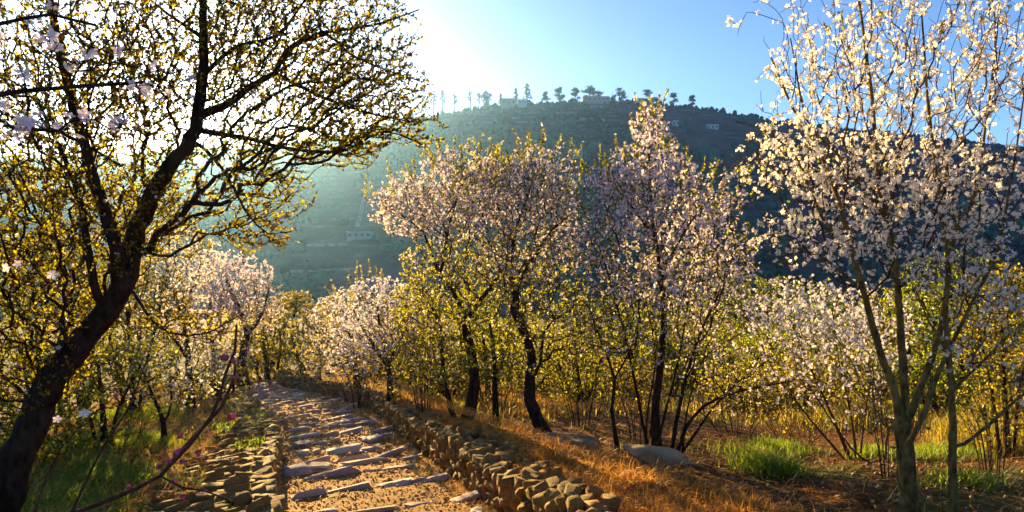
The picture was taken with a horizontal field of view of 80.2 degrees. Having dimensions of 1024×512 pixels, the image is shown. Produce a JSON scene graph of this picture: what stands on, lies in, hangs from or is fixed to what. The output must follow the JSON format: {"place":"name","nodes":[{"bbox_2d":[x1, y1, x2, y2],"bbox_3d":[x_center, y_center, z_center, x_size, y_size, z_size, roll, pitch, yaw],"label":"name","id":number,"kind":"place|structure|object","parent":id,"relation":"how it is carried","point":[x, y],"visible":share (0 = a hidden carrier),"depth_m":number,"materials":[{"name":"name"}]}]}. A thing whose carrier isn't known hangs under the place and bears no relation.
{"place":"outdoors","nodes":[
{"label":"outdoors","id":0,"kind":"place"},
{"bbox_2d":[250,373,496,511],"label":"path","id":1,"kind":"structure","parent":0,"point":[318,465],"depth_m":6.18,"materials":[{"name":"stone"}]},
{"bbox_2d":[0,318,1023,511],"bbox_3d":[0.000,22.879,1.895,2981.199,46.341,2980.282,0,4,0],"label":"ground","id":2,"kind":"structure","parent":0,"point":[929,507],"depth_m":7.32,"materials":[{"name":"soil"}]},
{"bbox_2d":[0,343,106,468],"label":"leafy shrub","id":3,"kind":"object","parent":2,"relation":"on","point":[52,450],"visible":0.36,"depth_m":4.52,"materials":[{"name":"green plant"}]},
{"bbox_2d":[0,222,109,411],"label":"leafy shrub","id":4,"kind":"object","parent":2,"relation":"on","point":[24,300],"visible":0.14,"depth_m":6.51,"materials":[{"name":"green plant"}]},
{"bbox_2d":[0,110,189,405],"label":"leafy tree","id":5,"kind":"object","parent":2,"relation":"on","point":[177,206],"visible":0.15,"depth_m":8.91,"materials":[{"name":"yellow plant"}]},
{"bbox_2d":[20,327,177,449],"bbox_3d":[-3.540,1.153,5.276,1.301,1.156,0.991,0,4,0],"label":"leafy shrub","id":6,"kind":"object","parent":2,"relation":"on","point":[95,378],"visible":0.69,"depth_m":5.28,"materials":[{"name":"green plant"}]},
{"bbox_2d":[0,0,198,272],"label":"almond tree","id":7,"kind":"object","parent":2,"relation":"on","point":[26,124],"visible":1,"depth_m":1.29,"materials":[{"name":"white plant"}]},
{"bbox_2d":[20,399,210,511],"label":"grass","id":8,"kind":"structure","parent":2,"relation":"on","point":[72,473],"depth_m":4.42,"materials":[{"name":"green plant"}]},
{"bbox_2d":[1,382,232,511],"bbox_3d":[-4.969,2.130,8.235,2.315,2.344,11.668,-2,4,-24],"label":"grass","id":9,"kind":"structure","parent":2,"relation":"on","point":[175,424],"depth_m":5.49,"materials":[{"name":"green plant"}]},
{"bbox_2d":[15,270,239,511],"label":"budding sapling","id":10,"kind":"object","parent":2,"relation":"on","point":[178,453],"visible":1,"depth_m":1.13,"materials":[{"name":"brown plant"}]},
{"bbox_2d":[67,259,191,412],"bbox_3d":[-5.032,1.089,8.082,1.495,2.155,1.575,0,4,0],"label":"leafy shrub","id":11,"kind":"object","parent":2,"relation":"on","point":[127,318],"visible":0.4,"depth_m":8.08,"materials":[{"name":"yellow plant"}]},
{"bbox_2d":[87,332,221,438],"bbox_3d":[-3.553,1.333,6.106,1.163,1.174,1.151,0,4,0],"label":"almond sapling","id":12,"kind":"object","parent":2,"relation":"on","point":[163,426],"visible":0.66,"depth_m":6.09,"materials":[{"name":"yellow plant"}]},
{"bbox_2d":[109,222,233,408],"bbox_3d":[-5.377,0.952,9.562,1.790,3.006,1.907,0,4,0],"label":"almond tree","id":13,"kind":"object","parent":2,"relation":"on","point":[167,263],"visible":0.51,"depth_m":9.59,"materials":[{"name":"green plant"}]},
{"bbox_2d":[144,371,284,511],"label":"stone wall","id":14,"kind":"structure","parent":2,"relation":"on","point":[230,476],"depth_m":4.58,"materials":[{"name":"stone"}]},
{"bbox_2d":[133,394,265,509],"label":"grass","id":15,"kind":"structure","parent":14,"relation":"on","point":[245,416],"depth_m":5.87,"materials":[{"name":"plant"}]},
{"bbox_2d":[148,393,260,507],"bbox_3d":[-3.062,1.891,6.705,0.611,1.650,7.546,-1,4,-22],"label":"straw","id":16,"kind":"object","parent":14,"relation":"on","point":[180,483],"visible":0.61,"depth_m":3.92,"materials":[{"name":"plant"}]},
{"bbox_2d":[177,350,255,403],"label":"leafy shrub","id":17,"kind":"object","parent":2,"relation":"on","point":[217,390],"visible":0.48,"depth_m":11.16,"materials":[{"name":"green plant"}]},
{"bbox_2d":[152,249,288,389],"bbox_3d":[-7.269,1.752,15.523,2.790,3.824,3.336,0,4,0],"label":"almond tree","id":18,"kind":"object","parent":2,"relation":"on","point":[232,294],"visible":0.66,"depth_m":15.40,"materials":[{"name":"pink plant"}]},
{"bbox_2d":[0,0,448,511],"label":"almond tree","id":19,"kind":"object","parent":2,"relation":"on","point":[20,447],"visible":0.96,"depth_m":3.04,"materials":[{"name":"yellow plant"}]},
{"bbox_2d":[199,332,270,351],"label":"leafy bush","id":20,"kind":"object","parent":2,"relation":"on","point":[232,341],"visible":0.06,"depth_m":26.01,"materials":[{"name":"green plant"}]},
{"bbox_2d":[220,374,252,385],"bbox_3d":[-7.960,3.656,17.510,0.895,0.608,0.669,1,4,14],"label":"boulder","id":21,"kind":"object","parent":2,"relation":"on","point":[230,379],"visible":0.13,"depth_m":17.25,"materials":[{"name":"stone"}]},
{"bbox_2d":[231,299,292,380],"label":"leafy tree","id":22,"kind":"object","parent":2,"relation":"on","point":[265,360],"visible":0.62,"depth_m":20.03,"materials":[{"name":"yellow plant"}]},
{"bbox_2d":[250,343,300,367],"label":"evergreen bush","id":23,"kind":"object","parent":2,"relation":"on","point":[272,362],"visible":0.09,"depth_m":23.12,"materials":[{"name":"green plant"}]},
{"bbox_2d":[278,290,314,373],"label":"young tree","id":24,"kind":"object","parent":2,"relation":"on","point":[292,303],"visible":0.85,"depth_m":19.13,"materials":[{"name":"green plant"}]},
{"bbox_2d":[282,304,339,381],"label":"almond tree","id":25,"kind":"object","parent":2,"relation":"on","point":[297,330],"visible":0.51,"depth_m":16.42,"materials":[{"name":"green plant"}]},
{"bbox_2d":[298,286,374,388],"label":"almond tree","id":26,"kind":"object","parent":2,"relation":"on","point":[316,342],"visible":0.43,"depth_m":13.32,"materials":[{"name":"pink plant"}]},
{"bbox_2d":[318,346,393,409],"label":"shrub","id":27,"kind":"object","parent":2,"relation":"on","point":[359,397],"visible":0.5,"depth_m":11.75,"materials":[{"name":"plant"}]},
{"bbox_2d":[340,339,408,380],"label":"leafy bush","id":28,"kind":"object","parent":2,"relation":"on","point":[367,355],"visible":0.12,"depth_m":16.93,"materials":[{"name":"green plant"}]},
{"bbox_2d":[322,259,449,404],"bbox_3d":[-2.202,1.471,10.604,2.342,2.848,2.668,0,4,0],"label":"almond tree","id":29,"kind":"object","parent":2,"relation":"on","point":[383,351],"visible":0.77,"depth_m":10.40,"materials":[{"name":"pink plant"}]},
{"bbox_2d":[311,393,502,511],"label":"straw","id":30,"kind":"object","parent":2,"relation":"on","point":[382,422],"visible":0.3,"depth_m":5.99,"materials":[{"name":"brown plant"}]},
{"bbox_2d":[372,313,447,386],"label":"leafy bush","id":31,"kind":"object","parent":2,"relation":"on","point":[400,368],"visible":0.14,"depth_m":13.98,"materials":[{"name":"green plant"}]},
{"bbox_2d":[391,296,461,412],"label":"bare shrub","id":32,"kind":"object","parent":2,"relation":"on","point":[426,372],"visible":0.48,"depth_m":8.90,"materials":[{"name":"plant"}]},
{"bbox_2d":[406,350,468,401],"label":"leafy bush","id":33,"kind":"object","parent":2,"relation":"on","point":[440,393],"visible":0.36,"depth_m":11.57,"materials":[{"name":"green plant"}]},
{"bbox_2d":[361,133,527,421],"bbox_3d":[-0.848,0.345,8.030,2.150,3.940,2.049,0,4,0],"label":"almond tree","id":34,"kind":"object","parent":2,"relation":"on","point":[473,380],"visible":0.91,"depth_m":7.84,"materials":[{"name":"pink plant"}]},
{"bbox_2d":[271,369,620,511],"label":"stone wall","id":35,"kind":"structure","parent":2,"relation":"on","point":[473,462],"depth_m":5.27,"materials":[{"name":"stone"}]},
{"bbox_2d":[292,364,649,417],"bbox_3d":[-2.450,3.025,14.758,3.910,2.465,14.497,-2,4,-30],"label":"straw","id":36,"kind":"object","parent":2,"relation":"on","point":[539,396],"visible":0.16,"depth_m":10.86,"materials":[{"name":"plant"}]},
{"bbox_2d":[440,284,532,399],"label":"leafy tree","id":37,"kind":"object","parent":2,"relation":"on","point":[484,330],"visible":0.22,"depth_m":11.98,"materials":[{"name":"green plant"}]},
{"bbox_2d":[455,356,546,419],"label":"shrub","id":38,"kind":"object","parent":2,"relation":"on","point":[500,393],"visible":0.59,"depth_m":8.73,"materials":[{"name":"plant"}]},
{"bbox_2d":[33,397,1019,511],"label":"fallen petals","id":39,"kind":"object","parent":2,"relation":"on","point":[569,474],"visible":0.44,"depth_m":5.17,"materials":[{"name":"white plant"}]},
{"bbox_2d":[381,380,671,511],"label":"straw","id":40,"kind":"object","parent":2,"relation":"on","point":[629,471],"visible":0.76,"depth_m":4.34,"materials":[{"name":"plant"}]},
{"bbox_2d":[477,322,582,390],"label":"leafy bush","id":41,"kind":"object","parent":2,"relation":"on","point":[541,384],"visible":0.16,"depth_m":13.92,"materials":[{"name":"green plant"}]},
{"bbox_2d":[451,122,610,432],"bbox_3d":[0.238,0.330,7.328,1.888,3.846,1.888,0,4,0],"label":"almond tree","id":42,"kind":"object","parent":2,"relation":"on","point":[532,368],"visible":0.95,"depth_m":7.18,"materials":[{"name":"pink plant"}]},
{"bbox_2d":[53,386,1023,511],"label":"loose stones","id":43,"kind":"object","parent":2,"relation":"on","point":[846,494],"visible":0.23,"depth_m":4.61,"materials":[{"name":"grey stone"}]},
{"bbox_2d":[533,432,602,452],"bbox_3d":[0.575,1.980,6.163,0.593,0.344,0.606,3,5,44],"label":"boulder","id":44,"kind":"object","parent":2,"relation":"on","point":[584,439],"visible":0.26,"depth_m":6.10,"materials":[{"name":"stone"}]},
{"bbox_2d":[539,324,624,404],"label":"leafy bush","id":45,"kind":"object","parent":2,"relation":"on","point":[587,388],"visible":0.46,"depth_m":11.06,"materials":[{"name":"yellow plant"}]},
{"bbox_2d":[545,345,627,428],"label":"bare shrub","id":46,"kind":"object","parent":2,"relation":"on","point":[576,393],"visible":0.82,"depth_m":8.13,"materials":[{"name":"plant"}]},
{"bbox_2d":[563,272,642,451],"bbox_3d":[0.963,1.102,6.303,0.862,1.972,0.924,2,4,25],"label":"almond sapling","id":47,"kind":"object","parent":2,"relation":"on","point":[613,423],"visible":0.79,"depth_m":6.27,"materials":[{"name":"yellow plant"}]},
{"bbox_2d":[524,437,690,499],"bbox_3d":[0.845,1.677,4.867,1.340,0.568,2.130,-2,4,-24],"label":"straw","id":48,"kind":"object","parent":2,"relation":"on","point":[551,454],"visible":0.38,"depth_m":5.10,"materials":[{"name":"brown plant"}]},
{"bbox_2d":[559,299,670,378],"bbox_3d":[2.729,2.165,16.168,2.986,2.335,2.515,0,4,0],"label":"leafy bush","id":49,"kind":"object","parent":2,"relation":"on","point":[643,350],"visible":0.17,"depth_m":15.92,"materials":[{"name":"green plant"}]},
{"bbox_2d":[412,404,819,511],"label":"straw","id":50,"kind":"object","parent":2,"relation":"on","point":[667,504],"visible":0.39,"depth_m":4.03,"materials":[{"name":"plant"}]},
{"bbox_2d":[581,342,667,395],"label":"leafy bush","id":51,"kind":"object","parent":2,"relation":"on","point":[616,369],"visible":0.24,"depth_m":13.00,"materials":[{"name":"green plant"}]},
{"bbox_2d":[608,358,681,444],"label":"bare shrub","id":52,"kind":"object","parent":2,"relation":"on","point":[635,399],"visible":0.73,"depth_m":6.74,"materials":[{"name":"brown plant"}]},
{"bbox_2d":[622,444,694,468],"bbox_3d":[1.255,1.693,5.033,0.726,0.216,0.221,12,15,25],"label":"boulder","id":53,"kind":"object","parent":2,"relation":"on","point":[648,453],"visible":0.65,"depth_m":4.99,"materials":[{"name":"stone"}]},
{"bbox_2d":[558,88,796,452],"bbox_3d":[1.537,0.249,6.078,2.115,3.713,1.906,-2,4,-27],"label":"almond tree","id":54,"kind":"object","parent":2,"relation":"on","point":[656,426],"visible":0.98,"depth_m":5.89,"materials":[{"name":"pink plant"}]},
{"bbox_2d":[614,299,741,364],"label":"leafy bush","id":55,"kind":"object","parent":2,"relation":"on","point":[687,325],"visible":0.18,"depth_m":19.96,"materials":[{"name":"green plant"}]},
{"bbox_2d":[647,335,741,389],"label":"leafy bush","id":56,"kind":"object","parent":2,"relation":"on","point":[693,371],"visible":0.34,"depth_m":14.03,"materials":[{"name":"green plant"}]},
{"bbox_2d":[688,464,712,467],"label":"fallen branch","id":57,"kind":"object","parent":2,"relation":"on","point":[691,465],"visible":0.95,"depth_m":4.71,"materials":[{"name":"brown wood"}]},
{"bbox_2d":[405,378,1021,511],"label":"straw","id":58,"kind":"object","parent":2,"relation":"on","point":[890,491],"visible":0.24,"depth_m":4.20,"materials":[{"name":"plant"}]},
{"bbox_2d":[683,379,791,438],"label":"bare shrub","id":59,"kind":"object","parent":2,"relation":"on","point":[724,418],"visible":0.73,"depth_m":7.51,"materials":[{"name":"brown plant"}]},
{"bbox_2d":[456,387,1023,511],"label":"weeds","id":60,"kind":"object","parent":2,"relation":"on","point":[786,429],"visible":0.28,"depth_m":6.99,"materials":[{"name":"green plant"}]},
{"bbox_2d":[692,360,789,411],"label":"leafy bush","id":61,"kind":"object","parent":2,"relation":"on","point":[711,392],"visible":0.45,"depth_m":10.58,"materials":[{"name":"green plant"}]},
{"bbox_2d":[481,403,1023,511],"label":"dry stalks","id":62,"kind":"object","parent":2,"relation":"on","point":[871,469],"visible":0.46,"depth_m":4.76,"materials":[{"name":"brown plant"}]},
{"bbox_2d":[706,331,817,382],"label":"leafy bush","id":63,"kind":"object","parent":2,"relation":"on","point":[756,357],"visible":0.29,"depth_m":15.16,"materials":[{"name":"green plant"}]},
{"bbox_2d":[687,432,848,485],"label":"grass","id":64,"kind":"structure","parent":2,"relation":"on","point":[767,460],"depth_m":4.64,"materials":[{"name":"green plant"}]},
{"bbox_2d":[689,275,847,354],"bbox_3d":[10.091,2.361,24.206,6.205,3.310,3.777,0,4,0],"label":"leafy bush","id":65,"kind":"object","parent":2,"relation":"on","point":[767,292],"visible":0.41,"depth_m":23.95,"materials":[{"name":"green plant"}]},
{"bbox_2d":[754,405,837,447],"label":"bare shrub","id":66,"kind":"object","parent":2,"relation":"on","point":[784,430],"visible":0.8,"depth_m":6.71,"materials":[{"name":"plant"}]},
{"bbox_2d":[758,351,853,414],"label":"leafy bush","id":67,"kind":"object","parent":2,"relation":"on","point":[796,387],"visible":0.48,"depth_m":9.59,"materials":[{"name":"green plant"}]},
{"bbox_2d":[764,303,896,375],"bbox_3d":[9.001,2.413,17.190,3.780,2.104,2.616,0,4,0],"label":"leafy bush","id":68,"kind":"object","parent":2,"relation":"on","point":[821,342],"visible":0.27,"depth_m":17.01,"materials":[{"name":"green plant"}]},
{"bbox_2d":[733,274,931,465],"bbox_3d":[2.987,1.068,5.677,1.729,1.809,1.550,0,4,0],"label":"flowering shrub","id":69,"kind":"object","parent":2,"relation":"on","point":[859,325],"visible":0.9,"depth_m":5.59,"materials":[{"name":"white plant"}]},
{"bbox_2d":[813,343,928,407],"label":"leafy bush","id":70,"kind":"object","parent":2,"relation":"on","point":[867,379],"visible":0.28,"depth_m":10.03,"materials":[{"name":"green plant"}]},
{"bbox_2d":[725,0,1023,511],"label":"almond tree","id":71,"kind":"object","parent":2,"relation":"on","point":[905,434],"visible":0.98,"depth_m":3.03,"materials":[{"name":"white plant"}]},
{"bbox_2d":[838,356,947,480],"bbox_3d":[2.652,1.163,4.266,1.490,1.042,0.510,-2,4,-24],"label":"bare shrub","id":72,"kind":"object","parent":2,"relation":"on","point":[864,375],"visible":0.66,"depth_m":4.26,"materials":[{"name":"brown plant"}]},
{"bbox_2d":[785,386,1023,459],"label":"tall grass","id":73,"kind":"structure","parent":2,"relation":"on","point":[943,429],"depth_m":7.21,"materials":[{"name":"plant"}]},
{"bbox_2d":[848,290,969,382],"bbox_3d":[9.233,1.951,14.163,2.594,2.356,2.233,0,4,0],"label":"leafy bush","id":74,"kind":"object","parent":2,"relation":"on","point":[891,343],"visible":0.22,"depth_m":14.12,"materials":[{"name":"green plant"}]},
{"bbox_2d":[825,399,1023,491],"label":"grass","id":75,"kind":"structure","parent":2,"relation":"on","point":[940,449],"depth_m":5.57,"materials":[{"name":"green plant"}]},
{"bbox_2d":[879,350,988,417],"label":"leafy bush","id":76,"kind":"object","parent":2,"relation":"on","point":[944,379],"visible":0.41,"depth_m":9.03,"materials":[{"name":"green plant"}]},
{"bbox_2d":[881,250,1023,399],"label":"leafy tree","id":77,"kind":"object","parent":2,"relation":"on","point":[925,296],"visible":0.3,"depth_m":11.04,"materials":[{"name":"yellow plant"}]},
{"bbox_2d":[912,206,1023,511],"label":"almond tree","id":78,"kind":"object","parent":2,"relation":"on","point":[953,445],"visible":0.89,"depth_m":3.02,"materials":[{"name":"white plant"}]},
{"bbox_2d":[936,258,1023,458],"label":"leafy bush","id":79,"kind":"object","parent":2,"relation":"on","point":[1002,378],"visible":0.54,"depth_m":5.68,"materials":[{"name":"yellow plant"}]},
{"bbox_2d":[942,380,1023,478],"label":"bare shrub","id":80,"kind":"object","parent":2,"relation":"on","point":[985,417],"visible":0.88,"depth_m":4.25,"materials":[{"name":"plant"}]},
{"bbox_2d":[0,0,1023,158],"label":"sky","id":81,"kind":"structure","parent":0,"point":[686,48],"materials":[{"name":"blue"}]},
{"bbox_2d":[1,102,1023,318],"bbox_3d":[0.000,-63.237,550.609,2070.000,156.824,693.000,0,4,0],"label":"hill","id":82,"kind":"structure","parent":0,"point":[340,195],"depth_m":407.75,"materials":[{"name":"green plant"}]},
{"bbox_2d":[285,241,348,246],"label":"terrace wall","id":83,"kind":"structure","parent":82,"relation":"on","point":[324,245],"depth_m":350.45,"materials":[{"name":"stone"}]},
{"bbox_2d":[290,267,358,272],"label":"terrace wall","id":84,"kind":"structure","parent":82,"relation":"on","point":[329,269],"depth_m":318.94,"materials":[{"name":"stone"}]},
{"bbox_2d":[346,231,374,240],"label":"house","id":85,"kind":"structure","parent":82,"relation":"on","point":[356,235],"depth_m":352.71,"materials":[{"name":"stone"}]},
{"bbox_2d":[355,179,370,226],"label":"track","id":86,"kind":"structure","parent":82,"relation":"on","point":[361,207],"depth_m":401.11,"materials":[{"name":"stone"}]},
{"bbox_2d":[428,90,437,114],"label":"bare tree","id":87,"kind":"object","parent":82,"relation":"on","point":[434,100],"visible":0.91,"depth_m":548.39,"materials":[{"name":"green plant"}]},
{"bbox_2d":[439,90,445,115],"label":"bare tree","id":88,"kind":"object","parent":82,"relation":"on","point":[441,96],"visible":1,"depth_m":546.35,"materials":[{"name":"green plant"}]},
{"bbox_2d":[452,94,457,111],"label":"bare tree","id":89,"kind":"object","parent":82,"relation":"on","point":[454,97],"visible":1,"depth_m":550.01,"materials":[{"name":"green plant"}]},
{"bbox_2d":[467,91,473,110],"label":"bare tree","id":90,"kind":"object","parent":82,"relation":"on","point":[469,94],"visible":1,"depth_m":548.43,"materials":[{"name":"green plant"}]},
{"bbox_2d":[480,90,491,106],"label":"evergreen tree","id":91,"kind":"object","parent":82,"relation":"on","point":[484,96],"visible":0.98,"depth_m":547.77,"materials":[{"name":"green plant"}]},
{"bbox_2d":[501,98,516,108],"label":"house","id":92,"kind":"structure","parent":82,"relation":"on","point":[507,103],"depth_m":538.89,"materials":[{"name":"white"}]},
{"bbox_2d":[0,97,1023,318],"bbox_3d":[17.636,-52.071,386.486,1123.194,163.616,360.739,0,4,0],"label":"wood","id":93,"kind":"object","parent":82,"relation":"on","point":[278,263],"visible":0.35,"depth_m":384.62,"materials":[{"name":"green plant"}]},
{"bbox_2d":[517,99,526,107],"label":"house","id":94,"kind":"structure","parent":82,"relation":"on","point":[522,102],"depth_m":539.54,"materials":[{"name":"paint"}]},
{"bbox_2d":[521,83,532,100],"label":"conifer tree","id":95,"kind":"object","parent":82,"relation":"on","point":[526,90],"visible":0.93,"depth_m":549.34,"materials":[{"name":"green plant"}]},
{"bbox_2d":[540,91,550,100],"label":"pine tree","id":96,"kind":"object","parent":82,"relation":"on","point":[545,96],"visible":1,"depth_m":547.28,"materials":[{"name":"green plant"}]},
{"bbox_2d":[553,87,564,100],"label":"pine tree","id":97,"kind":"object","parent":82,"relation":"on","point":[558,96],"visible":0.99,"depth_m":545.60,"materials":[{"name":"green plant"}]},
{"bbox_2d":[571,87,579,101],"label":"pine tree","id":98,"kind":"object","parent":82,"relation":"on","point":[574,90],"visible":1,"depth_m":547.98,"materials":[{"name":"green plant"}]},
{"bbox_2d":[570,150,582,158],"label":"house","id":99,"kind":"structure","parent":82,"relation":"on","point":[580,155],"depth_m":440.73,"materials":[{"name":"paint"}]},
{"bbox_2d":[581,85,600,95],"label":"pine tree","id":100,"kind":"object","parent":82,"relation":"on","point":[590,90],"visible":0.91,"depth_m":546.51,"materials":[{"name":"green plant"}]},
{"bbox_2d":[582,96,609,103],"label":"house","id":101,"kind":"structure","parent":82,"relation":"on","point":[595,99],"depth_m":538.59,"materials":[{"name":"stone"}]},
{"bbox_2d":[615,87,627,97],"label":"pine tree","id":102,"kind":"object","parent":82,"relation":"on","point":[621,94],"visible":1,"depth_m":546.86,"materials":[{"name":"green plant"}]},
{"bbox_2d":[633,98,644,104],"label":"house","id":103,"kind":"structure","parent":82,"relation":"on","point":[638,101],"depth_m":539.38,"materials":[{"name":"paint"}]},
{"bbox_2d":[642,89,656,102],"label":"pine tree","id":104,"kind":"object","parent":82,"relation":"on","point":[646,93],"visible":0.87,"depth_m":546.27,"materials":[{"name":"green plant"}]},
{"bbox_2d":[669,92,678,103],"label":"pine tree","id":105,"kind":"object","parent":82,"relation":"on","point":[673,95],"visible":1,"depth_m":548.54,"materials":[{"name":"green plant"}]},
{"bbox_2d":[671,120,679,125],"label":"house","id":106,"kind":"structure","parent":82,"relation":"on","point":[674,122],"depth_m":495.68,"materials":[{"name":"paint"}]},
{"bbox_2d":[688,95,695,104],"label":"pine tree","id":107,"kind":"object","parent":82,"relation":"on","point":[691,99],"visible":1,"depth_m":546.37,"materials":[{"name":"green plant"}]},
{"bbox_2d":[705,124,718,129],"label":"house","id":108,"kind":"structure","parent":82,"relation":"on","point":[713,126],"depth_m":498.10,"materials":[{"name":"paint"}]},
{"bbox_2d":[364,323,1023,425],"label":"rough grass","id":109,"kind":"structure","parent":0,"point":[512,414],"depth_m":9.87,"materials":[{"name":"plant"}]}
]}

